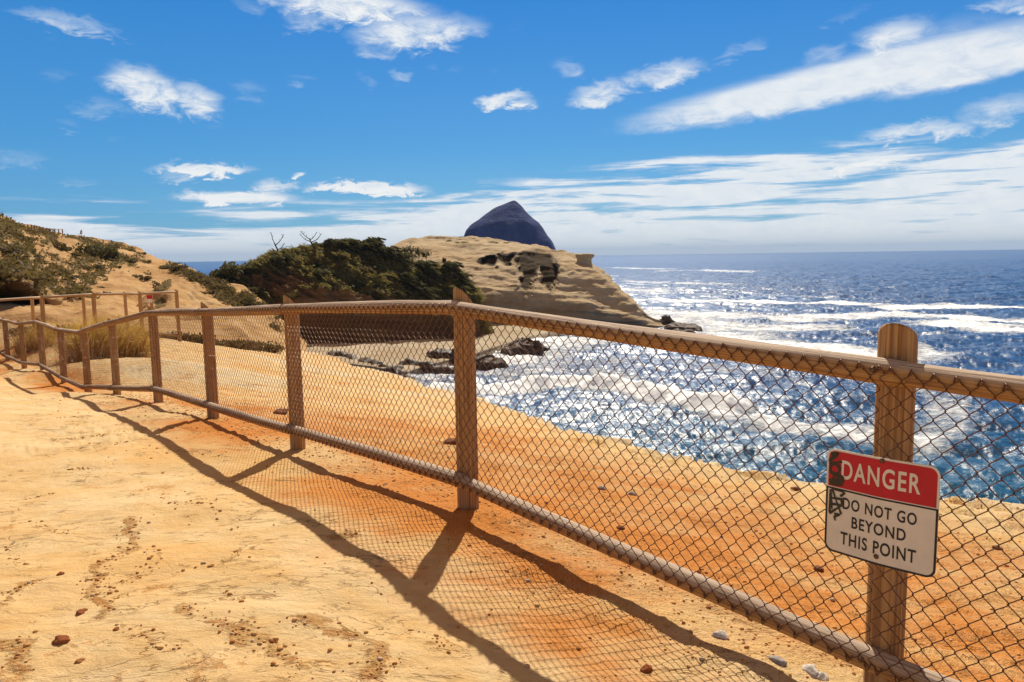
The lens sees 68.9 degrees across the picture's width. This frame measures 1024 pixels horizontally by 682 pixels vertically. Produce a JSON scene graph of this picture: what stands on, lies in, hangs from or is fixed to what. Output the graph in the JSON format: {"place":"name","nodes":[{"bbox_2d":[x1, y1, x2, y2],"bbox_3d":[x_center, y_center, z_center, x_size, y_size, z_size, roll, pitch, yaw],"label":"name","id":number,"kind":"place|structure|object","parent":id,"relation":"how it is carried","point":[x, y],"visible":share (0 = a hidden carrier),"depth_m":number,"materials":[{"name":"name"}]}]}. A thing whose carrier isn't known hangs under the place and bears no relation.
{"place":"outdoors","nodes":[
{"label":"outdoors","id":0,"kind":"place"},
{"bbox_2d":[2,323,55,353],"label":"dune grass","id":1,"kind":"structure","parent":0,"point":[14,345],"depth_m":23.91,"materials":[{"name":"plant"}]},
{"bbox_2d":[47,311,140,362],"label":"dune grass","id":2,"kind":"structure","parent":0,"point":[77,327],"depth_m":21.76,"materials":[{"name":"yellow plant"}]},
{"bbox_2d":[66,312,162,358],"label":"dune grass","id":3,"kind":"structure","parent":0,"point":[127,341],"depth_m":22.38,"materials":[{"name":"plant"}]},
{"bbox_2d":[0,215,306,351],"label":"dune hill","id":4,"kind":"structure","parent":0,"point":[122,280],"depth_m":91.83,"materials":[{"name":"beige sand"}]},
{"bbox_2d":[21,235,38,241],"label":"hill shrub","id":5,"kind":"object","parent":4,"relation":"on","point":[35,238],"visible":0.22,"depth_m":125.03,"materials":[{"name":"green plant"}]},
{"bbox_2d":[22,224,63,236],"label":"ridge fence","id":6,"kind":"object","parent":4,"relation":"on","point":[35,228],"visible":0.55,"depth_m":153.78,"materials":[{"name":"brown wood"}]},
{"bbox_2d":[50,240,66,248],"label":"hill shrub","id":7,"kind":"object","parent":4,"relation":"on","point":[57,245],"visible":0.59,"depth_m":139.14,"materials":[{"name":"green plant"}]},
{"bbox_2d":[58,247,71,250],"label":"hill shrub","id":8,"kind":"object","parent":4,"relation":"on","point":[65,249],"visible":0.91,"depth_m":140.69,"materials":[{"name":"green plant"}]},
{"bbox_2d":[59,270,74,276],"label":"hill shrub","id":9,"kind":"object","parent":4,"relation":"on","point":[66,272],"visible":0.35,"depth_m":101.11,"materials":[{"name":"green plant"}]},
{"bbox_2d":[66,274,79,278],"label":"hill shrub","id":10,"kind":"object","parent":4,"relation":"on","point":[76,276],"visible":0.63,"depth_m":101.05,"materials":[{"name":"green plant"}]},
{"bbox_2d":[70,251,83,255],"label":"hill shrub","id":11,"kind":"object","parent":4,"relation":"on","point":[76,253],"visible":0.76,"depth_m":141.67,"materials":[{"name":"green plant"}]},
{"bbox_2d":[75,264,91,269],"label":"hill shrub","id":12,"kind":"object","parent":4,"relation":"on","point":[85,267],"visible":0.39,"depth_m":129.01,"materials":[{"name":"green plant"}]},
{"bbox_2d":[72,242,102,256],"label":"hill shrub","id":13,"kind":"object","parent":4,"relation":"on","point":[86,248],"visible":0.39,"depth_m":152.40,"materials":[{"name":"green plant"}]},
{"bbox_2d":[86,263,104,268],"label":"hill shrub","id":14,"kind":"object","parent":4,"relation":"on","point":[95,265],"visible":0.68,"depth_m":133.22,"materials":[{"name":"green plant"}]},
{"bbox_2d":[87,244,120,260],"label":"hill shrub","id":15,"kind":"object","parent":4,"relation":"on","point":[109,252],"visible":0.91,"depth_m":151.53,"materials":[{"name":"green plant"}]},
{"bbox_2d":[0,211,284,331],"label":"hillside scrub","id":16,"kind":"object","parent":4,"relation":"on","point":[12,269],"visible":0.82,"depth_m":114.77,"materials":[{"name":"green plant"}]},
{"bbox_2d":[140,275,152,279],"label":"hill shrub","id":17,"kind":"object","parent":4,"relation":"on","point":[147,277],"visible":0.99,"depth_m":126.33,"materials":[{"name":"green plant"}]},
{"bbox_2d":[159,265,171,268],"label":"hill shrub","id":18,"kind":"object","parent":4,"relation":"on","point":[164,267],"visible":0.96,"depth_m":158.53,"materials":[{"name":"green plant"}]},
{"bbox_2d":[175,264,187,268],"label":"hill shrub","id":19,"kind":"object","parent":4,"relation":"on","point":[184,266],"visible":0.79,"depth_m":154.91,"materials":[{"name":"green plant"}]},
{"bbox_2d":[197,279,211,282],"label":"hill shrub","id":20,"kind":"object","parent":4,"relation":"on","point":[198,280],"visible":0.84,"depth_m":134.18,"materials":[{"name":"green plant"}]},
{"bbox_2d":[207,289,223,293],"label":"hill shrub","id":21,"kind":"object","parent":4,"relation":"on","point":[213,291],"visible":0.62,"depth_m":130.85,"materials":[{"name":"green plant"}]},
{"bbox_2d":[243,300,259,304],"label":"hill shrub","id":22,"kind":"object","parent":4,"relation":"on","point":[251,302],"visible":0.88,"depth_m":123.39,"materials":[{"name":"green plant"}]},
{"bbox_2d":[135,280,246,333],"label":"sand spur","id":23,"kind":"structure","parent":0,"point":[191,296],"depth_m":79.05,"materials":[{"name":"beige sand"}]},
{"bbox_2d":[150,279,170,288],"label":"spur shrub","id":24,"kind":"object","parent":23,"relation":"on","point":[156,283],"visible":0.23,"depth_m":91.30,"materials":[{"name":"green plant"}]},
{"bbox_2d":[223,247,487,343],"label":"hill","id":25,"kind":"structure","parent":0,"point":[287,282],"depth_m":142.74,"materials":[{"name":"soil"}]},
{"bbox_2d":[209,268,236,280],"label":"round shrub","id":26,"kind":"object","parent":25,"relation":"on","point":[219,274],"visible":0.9,"depth_m":144.75,"materials":[{"name":"green plant"}]},
{"bbox_2d":[219,261,256,278],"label":"round shrub","id":27,"kind":"object","parent":25,"relation":"on","point":[247,268],"visible":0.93,"depth_m":145.83,"materials":[{"name":"green plant"}]},
{"bbox_2d":[248,287,266,295],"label":"round shrub","id":28,"kind":"object","parent":25,"relation":"on","point":[254,289],"visible":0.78,"depth_m":144.25,"materials":[{"name":"green plant"}]},
{"bbox_2d":[271,234,284,249],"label":"dead tree","id":29,"kind":"object","parent":25,"relation":"on","point":[278,242],"visible":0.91,"depth_m":154.59,"materials":[{"name":"grey wood"}]},
{"bbox_2d":[267,254,291,266],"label":"windswept tree","id":30,"kind":"object","parent":25,"relation":"on","point":[277,260],"visible":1,"depth_m":149.32,"materials":[{"name":"green plant"}]},
{"bbox_2d":[283,253,295,262],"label":"windswept tree","id":31,"kind":"object","parent":25,"relation":"on","point":[288,254],"visible":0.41,"depth_m":150.78,"materials":[{"name":"green plant"}]},
{"bbox_2d":[291,254,319,269],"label":"windswept tree","id":32,"kind":"object","parent":25,"relation":"on","point":[304,257],"visible":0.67,"depth_m":150.45,"materials":[{"name":"green plant"}]},
{"bbox_2d":[300,231,320,244],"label":"dead tree","id":33,"kind":"object","parent":25,"relation":"on","point":[309,238],"visible":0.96,"depth_m":155.52,"materials":[{"name":"grey wood"}]},
{"bbox_2d":[312,241,333,251],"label":"windswept tree","id":34,"kind":"object","parent":25,"relation":"on","point":[317,244],"visible":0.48,"depth_m":154.67,"materials":[{"name":"green plant"}]},
{"bbox_2d":[310,267,336,280],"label":"windswept tree","id":35,"kind":"object","parent":25,"relation":"on","point":[319,273],"visible":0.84,"depth_m":145.19,"materials":[{"name":"green plant"}]},
{"bbox_2d":[321,238,340,251],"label":"windswept tree","id":36,"kind":"object","parent":25,"relation":"on","point":[329,242],"visible":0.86,"depth_m":154.60,"materials":[{"name":"green plant"}]},
{"bbox_2d":[333,238,362,254],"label":"windswept tree","id":37,"kind":"object","parent":25,"relation":"on","point":[349,244],"visible":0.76,"depth_m":153.26,"materials":[{"name":"green plant"}]},
{"bbox_2d":[331,250,370,264],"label":"windswept tree","id":38,"kind":"object","parent":25,"relation":"on","point":[343,254],"visible":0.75,"depth_m":151.76,"materials":[{"name":"green plant"}]},
{"bbox_2d":[221,242,494,333],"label":"thicket undergrowth","id":39,"kind":"object","parent":25,"relation":"on","point":[263,258],"visible":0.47,"depth_m":149.62,"materials":[{"name":"green plant"}]},
{"bbox_2d":[362,246,383,260],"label":"windswept tree","id":40,"kind":"object","parent":25,"relation":"on","point":[373,249],"visible":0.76,"depth_m":154.35,"materials":[{"name":"green plant"}]},
{"bbox_2d":[361,236,386,250],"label":"windswept tree","id":41,"kind":"object","parent":25,"relation":"on","point":[373,242],"visible":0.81,"depth_m":155.30,"materials":[{"name":"green plant"}]},
{"bbox_2d":[377,245,401,258],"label":"windswept tree","id":42,"kind":"object","parent":25,"relation":"on","point":[386,250],"visible":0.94,"depth_m":154.05,"materials":[{"name":"green plant"}]},
{"bbox_2d":[380,269,400,279],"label":"windswept tree","id":43,"kind":"object","parent":25,"relation":"on","point":[393,274],"visible":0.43,"depth_m":149.84,"materials":[{"name":"green plant"}]},
{"bbox_2d":[389,289,416,299],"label":"windswept tree","id":44,"kind":"object","parent":25,"relation":"on","point":[401,295],"visible":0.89,"depth_m":143.92,"materials":[{"name":"green plant"}]},
{"bbox_2d":[391,251,417,265],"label":"windswept tree","id":45,"kind":"object","parent":25,"relation":"on","point":[402,257],"visible":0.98,"depth_m":152.72,"materials":[{"name":"green plant"}]},
{"bbox_2d":[401,245,407,252],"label":"coast pine","id":46,"kind":"object","parent":25,"relation":"on","point":[404,250],"visible":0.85,"depth_m":156.48,"materials":[{"name":"green plant"}]},
{"bbox_2d":[408,243,414,259],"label":"coast pine","id":47,"kind":"object","parent":25,"relation":"on","point":[410,250],"visible":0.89,"depth_m":156.71,"materials":[{"name":"green plant"}]},
{"bbox_2d":[396,272,429,289],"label":"windswept tree","id":48,"kind":"object","parent":25,"relation":"on","point":[410,279],"visible":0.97,"depth_m":147.95,"materials":[{"name":"green plant"}]},
{"bbox_2d":[412,247,422,256],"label":"coast pine","id":49,"kind":"object","parent":25,"relation":"on","point":[418,252],"visible":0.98,"depth_m":156.82,"materials":[{"name":"green plant"}]},
{"bbox_2d":[413,259,438,272],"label":"windswept tree","id":50,"kind":"object","parent":25,"relation":"on","point":[426,266],"visible":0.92,"depth_m":151.81,"materials":[{"name":"green plant"}]},
{"bbox_2d":[421,250,431,259],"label":"coast pine","id":51,"kind":"object","parent":25,"relation":"on","point":[425,254],"visible":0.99,"depth_m":156.77,"materials":[{"name":"green plant"}]},
{"bbox_2d":[417,287,443,299],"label":"windswept tree","id":52,"kind":"object","parent":25,"relation":"on","point":[428,292],"visible":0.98,"depth_m":146.26,"materials":[{"name":"green plant"}]},
{"bbox_2d":[425,270,449,283],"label":"windswept tree","id":53,"kind":"object","parent":25,"relation":"on","point":[438,273],"visible":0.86,"depth_m":151.57,"materials":[{"name":"green plant"}]},
{"bbox_2d":[438,281,458,289],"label":"windswept tree","id":54,"kind":"object","parent":25,"relation":"on","point":[449,285],"visible":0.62,"depth_m":149.65,"materials":[{"name":"green plant"}]},
{"bbox_2d":[439,261,463,273],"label":"windswept tree","id":55,"kind":"object","parent":25,"relation":"on","point":[453,267],"visible":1,"depth_m":152.67,"materials":[{"name":"green plant"}]},
{"bbox_2d":[450,272,474,284],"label":"windswept tree","id":56,"kind":"object","parent":25,"relation":"on","point":[464,276],"visible":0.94,"depth_m":152.36,"materials":[{"name":"green plant"}]},
{"bbox_2d":[459,285,474,295],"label":"windswept tree","id":57,"kind":"object","parent":25,"relation":"on","point":[469,288],"visible":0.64,"depth_m":149.54,"materials":[{"name":"green plant"}]},
{"bbox_2d":[307,324,567,373],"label":"sand shelf","id":58,"kind":"object","parent":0,"point":[513,335],"visible":0.25,"depth_m":132.40,"materials":[{"name":"beige sand"}]},
{"bbox_2d":[327,350,386,366],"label":"shore rock","id":59,"kind":"object","parent":58,"relation":"on","point":[354,356],"visible":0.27,"depth_m":117.87,"materials":[{"name":"stone"}]},
{"bbox_2d":[383,365,413,378],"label":"shore rock","id":60,"kind":"object","parent":58,"relation":"on","point":[403,372],"visible":0.37,"depth_m":106.20,"materials":[{"name":"stone"}]},
{"bbox_2d":[399,358,453,373],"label":"shore rock","id":61,"kind":"object","parent":58,"relation":"on","point":[428,368],"visible":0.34,"depth_m":108.51,"materials":[{"name":"stone"}]},
{"bbox_2d":[426,347,453,363],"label":"shore rock","id":62,"kind":"object","parent":58,"relation":"on","point":[443,353],"visible":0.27,"depth_m":118.14,"materials":[{"name":"stone"}]},
{"bbox_2d":[464,200,555,249],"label":"sea stack","id":63,"kind":"object","parent":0,"point":[513,221],"visible":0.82,"depth_m":1128.52,"materials":[{"name":"grey stone"}]},
{"bbox_2d":[0,329,1023,681],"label":"ground","id":64,"kind":"structure","parent":0,"point":[94,509],"depth_m":4.27,"materials":[{"name":"sand"}]},
{"bbox_2d":[2,326,32,336],"bbox_3d":[-19.694,-0.318,30.081,1.607,0.656,1.176,-1,6,0],"label":"dry brush","id":65,"kind":"object","parent":64,"relation":"on","point":[17,331],"visible":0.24,"depth_m":29.88,"materials":[{"name":"brown plant"}]},
{"bbox_2d":[16,318,65,349],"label":"dune grass","id":66,"kind":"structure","parent":64,"relation":"on","point":[36,343],"depth_m":23.96,"materials":[{"name":"plant"}]},
{"bbox_2d":[52,635,70,644],"bbox_3d":[-1.863,1.242,3.088,0.070,0.040,0.053,-1,6,0],"label":"stone","id":67,"kind":"object","parent":64,"relation":"on","point":[61,639],"visible":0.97,"depth_m":3.08,"materials":[{"name":"brown stone"}]},
{"bbox_2d":[74,658,84,663],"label":"stone","id":68,"kind":"object","parent":64,"relation":"on","point":[79,660],"visible":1,"depth_m":2.95,"materials":[{"name":"brown stone"}]},
{"bbox_2d":[76,609,85,615],"bbox_3d":[-1.958,1.234,3.389,0.038,0.035,0.051,-4,7,-27],"label":"stone","id":69,"kind":"object","parent":64,"relation":"on","point":[80,612],"visible":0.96,"depth_m":3.38,"materials":[{"name":"brown stone"}]},
{"bbox_2d":[18,292,152,328],"bbox_3d":[-18.184,-0.691,30.820,6.535,2.533,0.475,-7,9,-42],"label":"path fence","id":70,"kind":"object","parent":64,"relation":"on","point":[83,306],"visible":0.39,"depth_m":30.99,"materials":[{"name":"brown wood"}]},
{"bbox_2d":[146,295,151,302],"bbox_3d":[-15.967,-1.854,32.878,0.230,0.320,0.012,-1,6,0],"label":"warning sign","id":71,"kind":"object","parent":70,"relation":"attached to","point":[149,298],"visible":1,"depth_m":32.87,"materials":[{"name":"metal"}]},
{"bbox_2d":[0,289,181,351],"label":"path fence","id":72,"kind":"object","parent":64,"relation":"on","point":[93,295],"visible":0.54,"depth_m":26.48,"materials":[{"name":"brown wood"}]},
{"bbox_2d":[118,319,174,357],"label":"dune grass","id":73,"kind":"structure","parent":64,"relation":"on","point":[145,350],"depth_m":22.96,"materials":[{"name":"plant"}]},
{"bbox_2d":[159,332,202,340],"bbox_3d":[-16.047,-0.060,36.261,2.066,0.843,1.512,-4,7,-26],"label":"dry brush","id":74,"kind":"object","parent":64,"relation":"on","point":[173,338],"visible":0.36,"depth_m":36.05,"materials":[{"name":"green plant"}]},
{"bbox_2d":[182,335,215,343],"bbox_3d":[-15.318,0.028,36.292,1.752,0.740,1.169,-7,9,-41],"label":"dry brush","id":75,"kind":"object","parent":64,"relation":"on","point":[201,337],"visible":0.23,"depth_m":36.26,"materials":[{"name":"green plant"}]},
{"bbox_2d":[215,339,228,345],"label":"dry brush","id":76,"kind":"object","parent":64,"relation":"on","point":[225,341],"visible":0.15,"depth_m":42.17,"materials":[{"name":"green plant"}]},
{"bbox_2d":[216,339,241,348],"bbox_3d":[-16.765,0.252,44.131,1.970,0.832,1.315,-4,7,-24],"label":"dry brush","id":77,"kind":"object","parent":64,"relation":"on","point":[230,342],"visible":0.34,"depth_m":43.91,"materials":[{"name":"green plant"}]},
{"bbox_2d":[226,339,256,349],"bbox_3d":[-16.159,0.346,44.243,1.512,0.843,2.066,2,7,26],"label":"dry brush","id":78,"kind":"object","parent":64,"relation":"on","point":[236,345],"visible":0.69,"depth_m":44.37,"materials":[{"name":"green plant"}]},
{"bbox_2d":[244,342,266,351],"bbox_3d":[-16.163,0.419,46.380,1.872,0.816,2.075,-3,7,-17],"label":"dry brush","id":79,"kind":"object","parent":64,"relation":"on","point":[259,348],"visible":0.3,"depth_m":46.12,"materials":[{"name":"green plant"}]},
{"bbox_2d":[247,340,276,351],"bbox_3d":[-16.061,0.441,47.429,2.189,0.925,1.461,-7,9,-41],"label":"dry brush","id":80,"kind":"object","parent":64,"relation":"on","point":[271,347],"visible":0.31,"depth_m":47.58,"materials":[{"name":"green plant"}]},
{"bbox_2d":[262,343,284,352],"bbox_3d":[-15.527,0.562,48.375,1.512,0.843,2.066,-1,6,-3],"label":"dry brush","id":81,"kind":"object","parent":64,"relation":"on","point":[277,350],"visible":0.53,"depth_m":48.18,"materials":[{"name":"green plant"}]},
{"bbox_2d":[273,408,287,414],"bbox_3d":[-3.276,1.019,10.593,0.210,0.115,0.274,-3,7,-17],"label":"stone","id":82,"kind":"object","parent":64,"relation":"on","point":[277,412],"visible":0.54,"depth_m":10.53,"materials":[{"name":"brown stone"}]},
{"bbox_2d":[443,438,455,444],"bbox_3d":[-0.641,1.059,7.795,0.143,0.088,0.221,2,7,21],"label":"stone","id":83,"kind":"object","parent":64,"relation":"on","point":[449,441],"visible":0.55,"depth_m":7.75,"materials":[{"name":"brown stone"}]},
{"bbox_2d":[0,288,1023,681],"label":"chain link fence","id":84,"kind":"object","parent":64,"relation":"on","point":[896,372],"visible":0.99,"depth_m":3.67,"materials":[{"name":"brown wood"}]},
{"bbox_2d":[824,449,940,576],"bbox_3d":[1.331,0.619,2.714,0.023,0.401,0.391,-7,9,-43],"label":"danger sign","id":85,"kind":"object","parent":84,"relation":"attached to","point":[880,511],"visible":1,"depth_m":2.70,"materials":[{"name":"white metal"}]},
{"bbox_2d":[640,664,652,672],"bbox_3d":[0.554,1.355,3.082,0.057,0.035,0.040,-3,7,-19],"label":"stone","id":86,"kind":"object","parent":64,"relation":"on","point":[646,668],"visible":1,"depth_m":3.07,"materials":[{"name":"brown stone"}]},
{"bbox_2d":[711,630,728,639],"bbox_3d":[0.951,1.342,3.395,0.082,0.059,0.057,5,9,41],"label":"stone","id":87,"kind":"object","parent":64,"relation":"on","point":[721,634],"visible":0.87,"depth_m":3.38,"materials":[{"name":"grey stone"}]},
{"bbox_2d":[768,655,786,666],"bbox_3d":[1.124,1.352,3.158,0.053,0.039,0.085,-4,7,-23],"label":"stone","id":88,"kind":"object","parent":64,"relation":"on","point":[780,661],"visible":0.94,"depth_m":3.14,"materials":[{"name":"grey stone"}]},
{"bbox_2d":[790,486,799,490],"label":"stone","id":89,"kind":"object","parent":64,"relation":"on","point":[795,488],"visible":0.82,"depth_m":7.22,"materials":[{"name":"brown stone"}]},
{"bbox_2d":[802,664,818,678],"bbox_3d":[1.243,1.374,3.104,0.064,0.054,0.094,-1,6,0],"label":"stone","id":90,"kind":"object","parent":64,"relation":"on","point":[811,670],"visible":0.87,"depth_m":3.09,"materials":[{"name":"grey stone"}]},
{"bbox_2d":[813,565,823,570],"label":"stone","id":91,"kind":"object","parent":64,"relation":"on","point":[820,569],"visible":0.83,"depth_m":4.46,"materials":[{"name":"brown stone"}]},
{"bbox_2d":[815,671,828,681],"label":"stone","id":92,"kind":"object","parent":64,"relation":"on","point":[822,676],"visible":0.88,"depth_m":3.06,"materials":[{"name":"grey stone"}]},
{"bbox_2d":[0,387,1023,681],"bbox_3d":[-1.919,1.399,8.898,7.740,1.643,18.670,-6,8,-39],"label":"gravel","id":93,"kind":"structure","parent":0,"point":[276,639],"depth_m":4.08,"materials":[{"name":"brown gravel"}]},
{"bbox_2d":[0,0,1023,261],"label":"sky","id":94,"kind":"structure","parent":0,"point":[171,130],"materials":[{"name":"blue"}]},
{"bbox_2d":[391,235,665,327],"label":"headland","id":95,"kind":"structure","parent":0,"point":[537,278],"depth_m":179.35,"materials":[{"name":"beige stone"}]},
{"bbox_2d":[575,253,593,266],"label":"rock pillar","id":96,"kind":"object","parent":95,"relation":"on","point":[584,258],"visible":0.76,"depth_m":186.67,"materials":[{"name":"beige stone"}]},
{"bbox_2d":[659,315,674,324],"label":"shore rock","id":97,"kind":"object","parent":95,"relation":"on","point":[666,319],"visible":0.38,"depth_m":172.18,"materials":[{"name":"brown stone"}]},
{"bbox_2d":[174,249,1023,503],"bbox_3d":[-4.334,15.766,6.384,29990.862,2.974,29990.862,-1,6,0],"label":"sea","id":98,"kind":"structure","parent":0,"point":[961,309],"depth_m":118.87,"materials":[{"name":"liquid"}]},
{"bbox_2d":[476,354,508,370],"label":"shore rock","id":99,"kind":"object","parent":98,"relation":"in","point":[486,362],"visible":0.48,"depth_m":111.74,"materials":[{"name":"brown stone"}]},
{"bbox_2d":[500,337,548,355],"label":"shore rock","id":100,"kind":"object","parent":98,"relation":"in","point":[526,345],"visible":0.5,"depth_m":125.22,"materials":[{"name":"stone"}]},
{"bbox_2d":[664,322,702,331],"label":"shore rock","id":101,"kind":"object","parent":98,"relation":"in","point":[682,326],"visible":0.55,"depth_m":162.25,"materials":[{"name":"grey stone"}]},
{"bbox_2d":[674,328,694,332],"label":"shore rock","id":102,"kind":"object","parent":98,"relation":"in","point":[686,330],"visible":0.17,"depth_m":152.11,"materials":[{"name":"grey stone"}]}
]}

